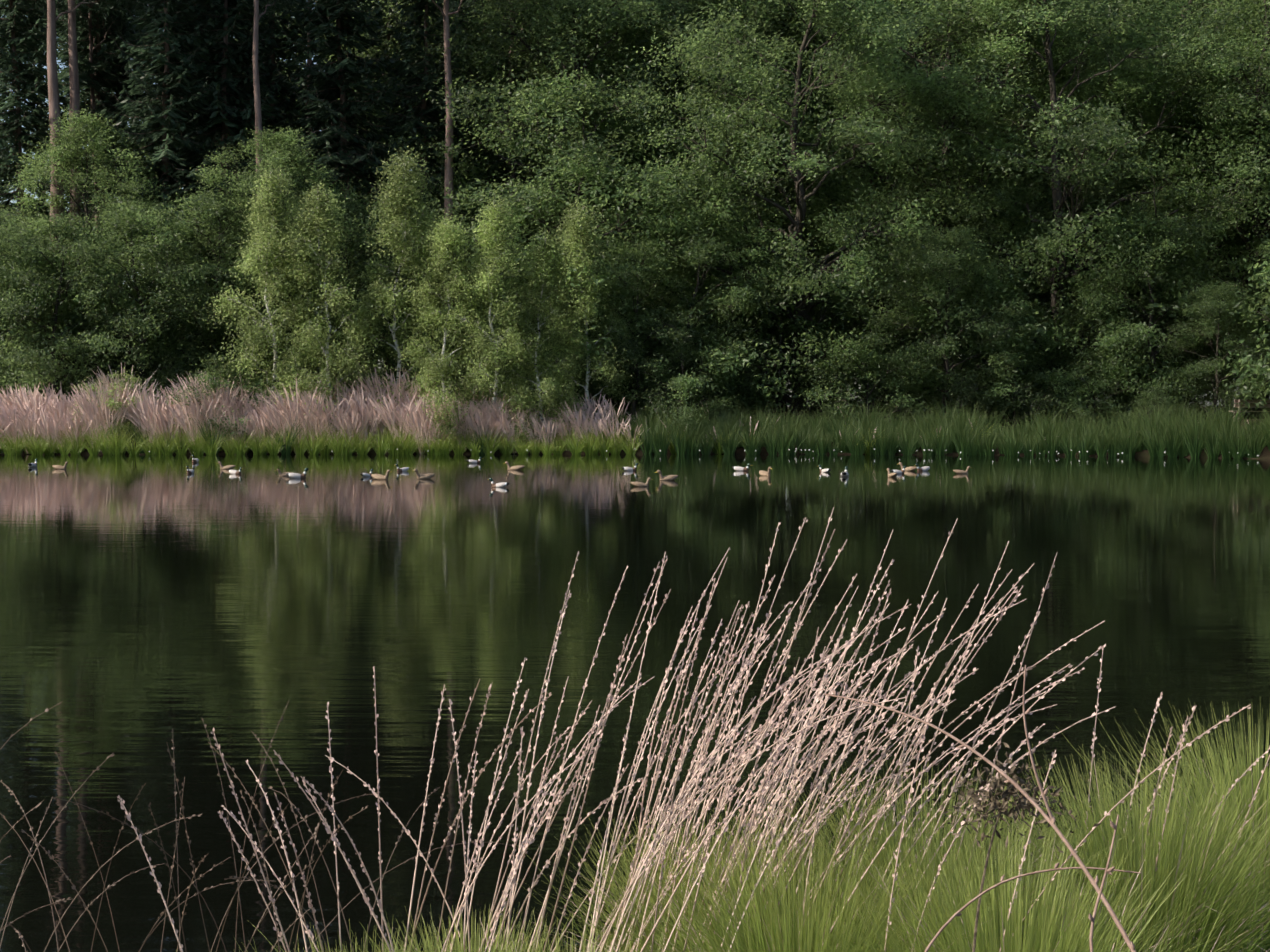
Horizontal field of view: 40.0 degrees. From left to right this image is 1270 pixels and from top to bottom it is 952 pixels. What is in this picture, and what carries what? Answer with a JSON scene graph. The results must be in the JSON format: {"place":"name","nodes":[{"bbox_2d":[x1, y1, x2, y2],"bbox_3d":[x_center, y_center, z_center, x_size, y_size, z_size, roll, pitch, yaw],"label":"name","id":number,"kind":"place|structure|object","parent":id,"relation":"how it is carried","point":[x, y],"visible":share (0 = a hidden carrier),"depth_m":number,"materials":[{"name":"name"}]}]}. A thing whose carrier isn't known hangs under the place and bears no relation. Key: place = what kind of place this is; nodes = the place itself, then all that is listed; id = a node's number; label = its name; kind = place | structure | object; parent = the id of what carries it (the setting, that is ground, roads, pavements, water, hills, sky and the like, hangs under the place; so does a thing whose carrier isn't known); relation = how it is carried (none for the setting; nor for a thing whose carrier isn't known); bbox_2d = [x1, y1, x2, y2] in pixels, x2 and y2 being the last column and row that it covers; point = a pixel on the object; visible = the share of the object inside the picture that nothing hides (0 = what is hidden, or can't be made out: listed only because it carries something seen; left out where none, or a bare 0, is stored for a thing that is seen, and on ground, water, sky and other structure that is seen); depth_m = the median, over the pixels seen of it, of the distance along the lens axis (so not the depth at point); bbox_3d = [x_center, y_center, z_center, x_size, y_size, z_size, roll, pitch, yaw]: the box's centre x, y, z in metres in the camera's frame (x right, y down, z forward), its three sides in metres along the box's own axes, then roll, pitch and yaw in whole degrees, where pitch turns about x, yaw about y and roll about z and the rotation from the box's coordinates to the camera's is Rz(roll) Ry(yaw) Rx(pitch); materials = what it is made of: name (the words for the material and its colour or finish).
{"place":"outdoors","nodes":[
{"label":"outdoors","id":0,"kind":"place"},
{"bbox_2d":[0,454,1269,951],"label":"pond water","id":1,"kind":"structure","parent":0,"point":[148,604],"depth_m":13.73,"materials":[{"name":"black liquid"}]},
{"bbox_2d":[0,363,1269,458],"bbox_3d":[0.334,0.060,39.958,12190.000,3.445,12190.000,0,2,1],"label":"ground","id":2,"kind":"structure","parent":0,"point":[1265,453],"depth_m":68.91,"materials":[{"name":"green plant"}]},
{"bbox_2d":[0,205,78,399],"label":"alder tree","id":3,"kind":"object","parent":2,"relation":"on","point":[4,219],"visible":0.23,"depth_m":72.92,"materials":[{"name":"green plant"}]},
{"bbox_2d":[0,0,101,338],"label":"spruce tree","id":4,"kind":"object","parent":2,"relation":"on","point":[13,12],"visible":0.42,"depth_m":80.25,"materials":[{"name":"green plant"}]},
{"bbox_2d":[67,0,82,381],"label":"pine tree","id":5,"kind":"object","parent":2,"relation":"on","point":[73,73],"visible":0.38,"depth_m":79.72,"materials":[{"name":"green plant"}]},
{"bbox_2d":[0,1,157,71],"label":"pine tree","id":6,"kind":"object","parent":2,"relation":"on","point":[44,30],"visible":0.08,"depth_m":97.11,"materials":[{"name":"green plant"}]},
{"bbox_2d":[0,240,169,399],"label":"shrub","id":7,"kind":"object","parent":2,"relation":"on","point":[50,304],"visible":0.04,"depth_m":73.19,"materials":[{"name":"green plant"}]},
{"bbox_2d":[0,201,172,408],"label":"alder tree","id":8,"kind":"object","parent":2,"relation":"on","point":[64,347],"visible":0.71,"depth_m":70.99,"materials":[{"name":"green plant"}]},
{"bbox_2d":[30,0,148,331],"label":"pine tree","id":9,"kind":"object","parent":2,"relation":"on","point":[91,48],"visible":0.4,"depth_m":83.63,"materials":[{"name":"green plant"}]},
{"bbox_2d":[8,0,173,386],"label":"pine tree","id":10,"kind":"object","parent":2,"relation":"on","point":[53,91],"visible":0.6,"depth_m":78.47,"materials":[{"name":"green plant"}]},
{"bbox_2d":[0,104,184,394],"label":"oak tree","id":11,"kind":"object","parent":2,"relation":"on","point":[82,130],"visible":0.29,"depth_m":76.87,"materials":[{"name":"green plant"}]},
{"bbox_2d":[9,0,177,331],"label":"spruce tree","id":12,"kind":"object","parent":2,"relation":"on","point":[104,70],"visible":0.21,"depth_m":84.70,"materials":[{"name":"green plant"}]},
{"bbox_2d":[0,255,203,398],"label":"shrub","id":13,"kind":"object","parent":2,"relation":"on","point":[43,332],"visible":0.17,"depth_m":72.41,"materials":[{"name":"green plant"}]},
{"bbox_2d":[38,1,173,302],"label":"spruce tree","id":14,"kind":"object","parent":2,"relation":"on","point":[62,38],"depth_m":92.28,"materials":[{"name":"green plant"}]},
{"bbox_2d":[69,367,166,437],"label":"shrub","id":15,"kind":"object","parent":2,"relation":"on","point":[123,385],"visible":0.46,"depth_m":69.11,"materials":[{"name":"green plant"}]},
{"bbox_2d":[34,192,244,399],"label":"alder tree","id":16,"kind":"object","parent":2,"relation":"on","point":[139,259],"visible":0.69,"depth_m":71.78,"materials":[{"name":"green plant"}]},
{"bbox_2d":[85,0,246,358],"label":"spruce tree","id":17,"kind":"object","parent":2,"relation":"on","point":[164,102],"visible":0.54,"depth_m":79.03,"materials":[{"name":"green plant"}]},
{"bbox_2d":[102,0,266,288],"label":"spruce tree","id":18,"kind":"object","parent":2,"relation":"on","point":[184,134],"visible":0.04,"depth_m":94.55,"materials":[{"name":"green plant"}]},
{"bbox_2d":[132,272,241,391],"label":"bush","id":19,"kind":"object","parent":2,"relation":"on","point":[137,372],"visible":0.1,"depth_m":75.85,"materials":[{"name":"green plant"}]},
{"bbox_2d":[126,0,295,349],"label":"spruce tree","id":20,"kind":"object","parent":2,"relation":"on","point":[222,112],"visible":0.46,"depth_m":80.76,"materials":[{"name":"green plant"}]},
{"bbox_2d":[157,352,281,439],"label":"shrub","id":21,"kind":"object","parent":2,"relation":"on","point":[216,374],"visible":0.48,"depth_m":69.13,"materials":[{"name":"green plant"}]},
{"bbox_2d":[190,304,259,388],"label":"bush","id":22,"kind":"object","parent":2,"relation":"on","point":[236,334],"visible":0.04,"depth_m":75.65,"materials":[{"name":"green plant"}]},
{"bbox_2d":[137,192,323,381],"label":"alder tree","id":23,"kind":"object","parent":2,"relation":"on","point":[212,255],"visible":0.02,"depth_m":79.02,"materials":[{"name":"green plant"}]},
{"bbox_2d":[126,178,339,396],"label":"alder tree","id":24,"kind":"object","parent":2,"relation":"on","point":[210,209],"visible":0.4,"depth_m":73.79,"materials":[{"name":"green plant"}]},
{"bbox_2d":[205,0,311,350],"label":"pine tree","id":25,"kind":"object","parent":2,"relation":"on","point":[256,81],"visible":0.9,"depth_m":78.52,"materials":[{"name":"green plant"}]},
{"bbox_2d":[191,160,335,404],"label":"birch tree","id":26,"kind":"object","parent":2,"relation":"on","point":[264,257],"visible":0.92,"depth_m":70.14,"materials":[{"name":"green plant"}]},
{"bbox_2d":[166,125,382,396],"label":"oak tree","id":27,"kind":"object","parent":2,"relation":"on","point":[280,142],"visible":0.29,"depth_m":75.66,"materials":[{"name":"green plant"}]},
{"bbox_2d":[198,0,365,418],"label":"spruce tree","id":28,"kind":"object","parent":2,"relation":"on","point":[283,54],"visible":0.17,"depth_m":86.45,"materials":[{"name":"green plant"}]},
{"bbox_2d":[255,305,346,391],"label":"bush","id":29,"kind":"object","parent":2,"relation":"on","point":[288,329],"visible":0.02,"depth_m":75.16,"materials":[{"name":"green plant"}]},
{"bbox_2d":[266,178,385,437],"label":"birch tree","id":30,"kind":"object","parent":2,"relation":"on","point":[319,220],"visible":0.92,"depth_m":69.79,"materials":[{"name":"green plant"}]},
{"bbox_2d":[247,180,445,395],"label":"alder tree","id":31,"kind":"object","parent":2,"relation":"on","point":[356,215],"visible":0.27,"depth_m":76.03,"materials":[{"name":"green plant"}]},
{"bbox_2d":[270,0,428,311],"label":"spruce tree","id":32,"kind":"object","parent":2,"relation":"on","point":[324,95],"visible":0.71,"depth_m":81.12,"materials":[{"name":"green plant"}]},
{"bbox_2d":[157,0,554,365],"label":"oak tree","id":33,"kind":"object","parent":2,"relation":"on","point":[302,68],"depth_m":106.74,"materials":[{"name":"green plant"}]},
{"bbox_2d":[321,0,454,372],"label":"spruce tree","id":34,"kind":"object","parent":2,"relation":"on","point":[375,4],"visible":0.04,"depth_m":93.87,"materials":[{"name":"green plant"}]},
{"bbox_2d":[326,143,472,426],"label":"birch tree","id":35,"kind":"object","parent":2,"relation":"on","point":[399,236],"visible":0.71,"depth_m":70.34,"materials":[{"name":"green plant"}]},
{"bbox_2d":[341,0,502,384],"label":"spruce tree","id":36,"kind":"object","parent":2,"relation":"on","point":[416,117],"visible":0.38,"depth_m":82.07,"materials":[{"name":"green plant"}]},
{"bbox_2d":[383,309,473,397],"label":"bush","id":37,"kind":"object","parent":2,"relation":"on","point":[418,360],"visible":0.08,"depth_m":76.66,"materials":[{"name":"green plant"}]},
{"bbox_2d":[385,204,500,443],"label":"birch tree","id":38,"kind":"object","parent":2,"relation":"on","point":[448,236],"visible":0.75,"depth_m":69.35,"materials":[{"name":"green plant"}]},
{"bbox_2d":[351,179,534,390],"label":"alder tree","id":39,"kind":"object","parent":2,"relation":"on","point":[459,212],"visible":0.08,"depth_m":79.98,"materials":[{"name":"green plant"}]},
{"bbox_2d":[379,0,518,356],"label":"pine tree","id":40,"kind":"object","parent":2,"relation":"on","point":[448,176],"visible":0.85,"depth_m":79.32,"materials":[{"name":"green plant"}]},
{"bbox_2d":[303,0,623,353],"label":"oak tree","id":41,"kind":"object","parent":2,"relation":"on","point":[369,54],"depth_m":92.09,"materials":[{"name":"green plant"}]},
{"bbox_2d":[427,286,529,404],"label":"bush","id":42,"kind":"object","parent":2,"relation":"on","point":[461,371],"visible":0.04,"depth_m":73.81,"materials":[{"name":"green plant"}]},
{"bbox_2d":[427,0,556,336],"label":"spruce tree","id":43,"kind":"object","parent":2,"relation":"on","point":[469,144],"visible":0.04,"depth_m":88.50,"materials":[{"name":"green plant"}]},
{"bbox_2d":[436,191,549,429],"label":"birch tree","id":44,"kind":"object","parent":2,"relation":"on","point":[493,235],"visible":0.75,"depth_m":69.17,"materials":[{"name":"green plant"}]},
{"bbox_2d":[450,0,573,392],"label":"pine tree","id":45,"kind":"object","parent":2,"relation":"on","point":[509,170],"visible":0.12,"depth_m":87.11,"materials":[{"name":"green plant"}]},
{"bbox_2d":[487,224,587,451],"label":"birch tree","id":46,"kind":"object","parent":2,"relation":"on","point":[546,260],"visible":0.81,"depth_m":69.64,"materials":[{"name":"green plant"}]},
{"bbox_2d":[364,0,764,414],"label":"oak tree","id":47,"kind":"object","parent":2,"relation":"on","point":[548,34],"visible":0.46,"depth_m":80.40,"materials":[{"name":"green plant"}]},
{"bbox_2d":[418,58,736,410],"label":"alder tree","id":48,"kind":"object","parent":2,"relation":"on","point":[586,102],"visible":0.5,"depth_m":74.95,"materials":[{"name":"green plant"}]},
{"bbox_2d":[529,196,642,430],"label":"birch tree","id":49,"kind":"object","parent":2,"relation":"on","point":[579,238],"visible":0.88,"depth_m":70.05,"materials":[{"name":"green plant"}]},
{"bbox_2d":[450,222,737,413],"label":"shrub","id":50,"kind":"object","parent":2,"relation":"on","point":[613,344],"visible":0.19,"depth_m":72.70,"materials":[{"name":"green plant"}]},
{"bbox_2d":[457,0,818,415],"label":"oak tree","id":51,"kind":"object","parent":2,"relation":"on","point":[621,69],"depth_m":96.90,"materials":[{"name":"green plant"}]},
{"bbox_2d":[561,236,722,421],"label":"bush","id":52,"kind":"object","parent":2,"relation":"on","point":[647,248],"visible":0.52,"depth_m":71.88,"materials":[{"name":"green plant"}]},
{"bbox_2d":[571,268,758,417],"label":"shrub","id":53,"kind":"object","parent":2,"relation":"on","point":[675,320],"visible":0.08,"depth_m":75.16,"materials":[{"name":"green plant"}]},
{"bbox_2d":[476,0,871,366],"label":"oak tree","id":54,"kind":"object","parent":2,"relation":"on","point":[636,57],"visible":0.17,"depth_m":82.62,"materials":[{"name":"green plant"}]},
{"bbox_2d":[534,109,815,420],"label":"alder tree","id":55,"kind":"object","parent":2,"relation":"on","point":[645,145],"visible":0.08,"depth_m":77.81,"materials":[{"name":"green plant"}]},
{"bbox_2d":[614,338,744,429],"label":"shrub","id":56,"kind":"object","parent":2,"relation":"on","point":[681,384],"visible":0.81,"depth_m":70.54,"materials":[{"name":"green plant"}]},
{"bbox_2d":[592,200,800,419],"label":"alder tree","id":57,"kind":"object","parent":2,"relation":"on","point":[744,292],"visible":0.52,"depth_m":72.45,"materials":[{"name":"green plant"}]},
{"bbox_2d":[633,302,792,418],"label":"shrub","id":58,"kind":"object","parent":2,"relation":"on","point":[775,368],"visible":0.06,"depth_m":76.17,"materials":[{"name":"green plant"}]},
{"bbox_2d":[600,96,874,421],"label":"alder tree","id":59,"kind":"object","parent":2,"relation":"on","point":[771,212],"visible":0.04,"depth_m":78.71,"materials":[{"name":"green plant"}]},
{"bbox_2d":[670,246,904,423],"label":"shrub","id":60,"kind":"object","parent":2,"relation":"on","point":[779,391],"visible":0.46,"depth_m":73.35,"materials":[{"name":"green plant"}]},
{"bbox_2d":[612,0,972,414],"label":"oak tree","id":61,"kind":"object","parent":2,"relation":"on","point":[783,25],"visible":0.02,"depth_m":92.86,"materials":[{"name":"green plant"}]},
{"bbox_2d":[619,0,986,422],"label":"oak tree","id":62,"kind":"object","parent":2,"relation":"on","point":[831,14],"visible":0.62,"depth_m":72.92,"materials":[{"name":"green plant"}]},
{"bbox_2d":[601,0,1024,417],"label":"oak tree","id":63,"kind":"object","parent":2,"relation":"on","point":[791,81],"visible":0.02,"depth_m":88.64,"materials":[{"name":"green plant"}]},
{"bbox_2d":[783,342,854,422],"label":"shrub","id":64,"kind":"object","parent":2,"relation":"on","point":[803,389],"visible":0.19,"depth_m":75.27,"materials":[{"name":"green plant"}]},
{"bbox_2d":[797,331,934,427],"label":"shrub","id":65,"kind":"object","parent":2,"relation":"on","point":[904,399],"visible":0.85,"depth_m":71.10,"materials":[{"name":"green plant"}]},
{"bbox_2d":[778,249,991,421],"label":"shrub","id":66,"kind":"object","parent":2,"relation":"on","point":[860,307],"visible":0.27,"depth_m":74.11,"materials":[{"name":"green plant"}]},
{"bbox_2d":[796,187,1000,419],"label":"alder tree","id":67,"kind":"object","parent":2,"relation":"on","point":[880,273],"visible":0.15,"depth_m":76.16,"materials":[{"name":"green plant"}]},
{"bbox_2d":[733,0,1120,412],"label":"oak tree","id":68,"kind":"object","parent":2,"relation":"on","point":[819,112],"visible":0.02,"depth_m":91.57,"materials":[{"name":"green plant"}]},
{"bbox_2d":[759,0,1131,420],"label":"oak tree","id":69,"kind":"object","parent":2,"relation":"on","point":[951,18],"visible":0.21,"depth_m":80.52,"materials":[{"name":"green plant"}]},
{"bbox_2d":[849,223,1045,423],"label":"alder tree","id":70,"kind":"object","parent":2,"relation":"on","point":[907,293],"visible":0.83,"depth_m":71.71,"materials":[{"name":"green plant"}]},
{"bbox_2d":[878,262,1061,421],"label":"shrub","id":71,"kind":"object","parent":2,"relation":"on","point":[933,316],"visible":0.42,"depth_m":72.25,"materials":[{"name":"green plant"}]},
{"bbox_2d":[815,0,1152,304],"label":"oak tree","id":72,"kind":"object","parent":2,"relation":"on","point":[966,141],"depth_m":92.87,"materials":[{"name":"green plant"}]},
{"bbox_2d":[894,176,1093,422],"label":"alder tree","id":73,"kind":"object","parent":2,"relation":"on","point":[998,197],"visible":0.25,"depth_m":77.57,"materials":[{"name":"green plant"}]},
{"bbox_2d":[950,297,1056,425],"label":"bush","id":74,"kind":"object","parent":2,"relation":"on","point":[1015,324],"visible":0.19,"depth_m":73.70,"materials":[{"name":"green plant"}]},
{"bbox_2d":[958,337,1088,426],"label":"shrub","id":75,"kind":"object","parent":2,"relation":"on","point":[1042,379],"visible":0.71,"depth_m":71.41,"materials":[{"name":"green plant"}]},
{"bbox_2d":[831,0,1249,417],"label":"oak tree","id":76,"kind":"object","parent":2,"relation":"on","point":[1056,79],"visible":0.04,"depth_m":88.10,"materials":[{"name":"green plant"}]},
{"bbox_2d":[858,0,1251,422],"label":"oak tree","id":77,"kind":"object","parent":2,"relation":"on","point":[1058,274],"visible":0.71,"depth_m":75.02,"materials":[{"name":"green plant"}]},
{"bbox_2d":[944,97,1233,414],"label":"alder tree","id":78,"kind":"object","parent":2,"relation":"on","point":[1046,191],"visible":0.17,"depth_m":78.93,"materials":[{"name":"green plant"}]},
{"bbox_2d":[1042,346,1148,427],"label":"shrub","id":79,"kind":"object","parent":2,"relation":"on","point":[1084,381],"visible":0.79,"depth_m":71.46,"materials":[{"name":"green plant"}]},
{"bbox_2d":[995,296,1198,424],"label":"shrub","id":80,"kind":"object","parent":2,"relation":"on","point":[1055,355],"visible":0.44,"depth_m":72.65,"materials":[{"name":"green plant"}]},
{"bbox_2d":[957,0,1269,416],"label":"oak tree","id":81,"kind":"object","parent":2,"relation":"on","point":[1140,45],"visible":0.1,"depth_m":83.34,"materials":[{"name":"green plant"}]},
{"bbox_2d":[975,0,1269,398],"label":"oak tree","id":82,"kind":"object","parent":2,"relation":"on","point":[1155,100],"depth_m":93.15,"materials":[{"name":"green plant"}]},
{"bbox_2d":[1022,247,1269,421],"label":"shrub","id":83,"kind":"object","parent":2,"relation":"on","point":[1171,299],"visible":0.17,"depth_m":73.49,"materials":[{"name":"green plant"}]},
{"bbox_2d":[1058,202,1248,421],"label":"alder tree","id":84,"kind":"object","parent":2,"relation":"on","point":[1150,326],"visible":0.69,"depth_m":72.00,"materials":[{"name":"green plant"}]},
{"bbox_2d":[1116,386,1193,422],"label":"shrub","id":85,"kind":"object","parent":2,"relation":"on","point":[1147,395],"visible":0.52,"depth_m":67.68,"materials":[{"name":"green plant"}]},
{"bbox_2d":[1070,101,1269,420],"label":"tree","id":86,"kind":"object","parent":2,"relation":"on","point":[1238,249],"visible":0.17,"depth_m":78.67,"materials":[{"name":"green plant"}]},
{"bbox_2d":[1072,0,1269,418],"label":"oak tree","id":87,"kind":"object","parent":2,"relation":"on","point":[1234,95],"visible":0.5,"depth_m":75.66,"materials":[{"name":"green plant"}]},
{"bbox_2d":[1111,0,1269,344],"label":"oak tree","id":88,"kind":"object","parent":2,"relation":"on","point":[1206,79],"depth_m":91.61,"materials":[{"name":"green plant"}]},
{"bbox_2d":[1128,86,1269,418],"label":"alder tree","id":89,"kind":"object","parent":2,"relation":"on","point":[1262,183],"visible":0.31,"depth_m":76.44,"materials":[{"name":"green plant"}]},
{"bbox_2d":[1155,280,1269,417],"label":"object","id":90,"kind":"object","parent":2,"relation":"on","point":[1216,379],"visible":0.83,"depth_m":70.84,"materials":[{"name":"green plant"}]},
{"bbox_2d":[1182,241,1269,411],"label":"tree","id":91,"kind":"object","parent":2,"relation":"on","point":[1260,369],"visible":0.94,"depth_m":67.06,"materials":[{"name":"green plant"}]},
{"bbox_2d":[1229,399,1269,419],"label":"wooden bench","id":92,"kind":"object","parent":2,"relation":"on","point":[1239,401],"visible":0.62,"depth_m":66.37,"materials":[{"name":"brown wood"}]},
{"bbox_2d":[1242,239,1269,409],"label":"alder tree","id":93,"kind":"object","parent":2,"relation":"on","point":[1261,252],"visible":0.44,"depth_m":72.75,"materials":[{"name":"green plant"}]},
{"bbox_2d":[0,507,1269,951],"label":"bank grass","id":94,"kind":"structure","parent":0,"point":[1200,883],"depth_m":4.48,"materials":[{"name":"plant"}]},
{"bbox_2d":[824,665,1140,951],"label":"dead twig and seed head","id":95,"kind":"object","parent":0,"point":[1022,800],"visible":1,"depth_m":3.11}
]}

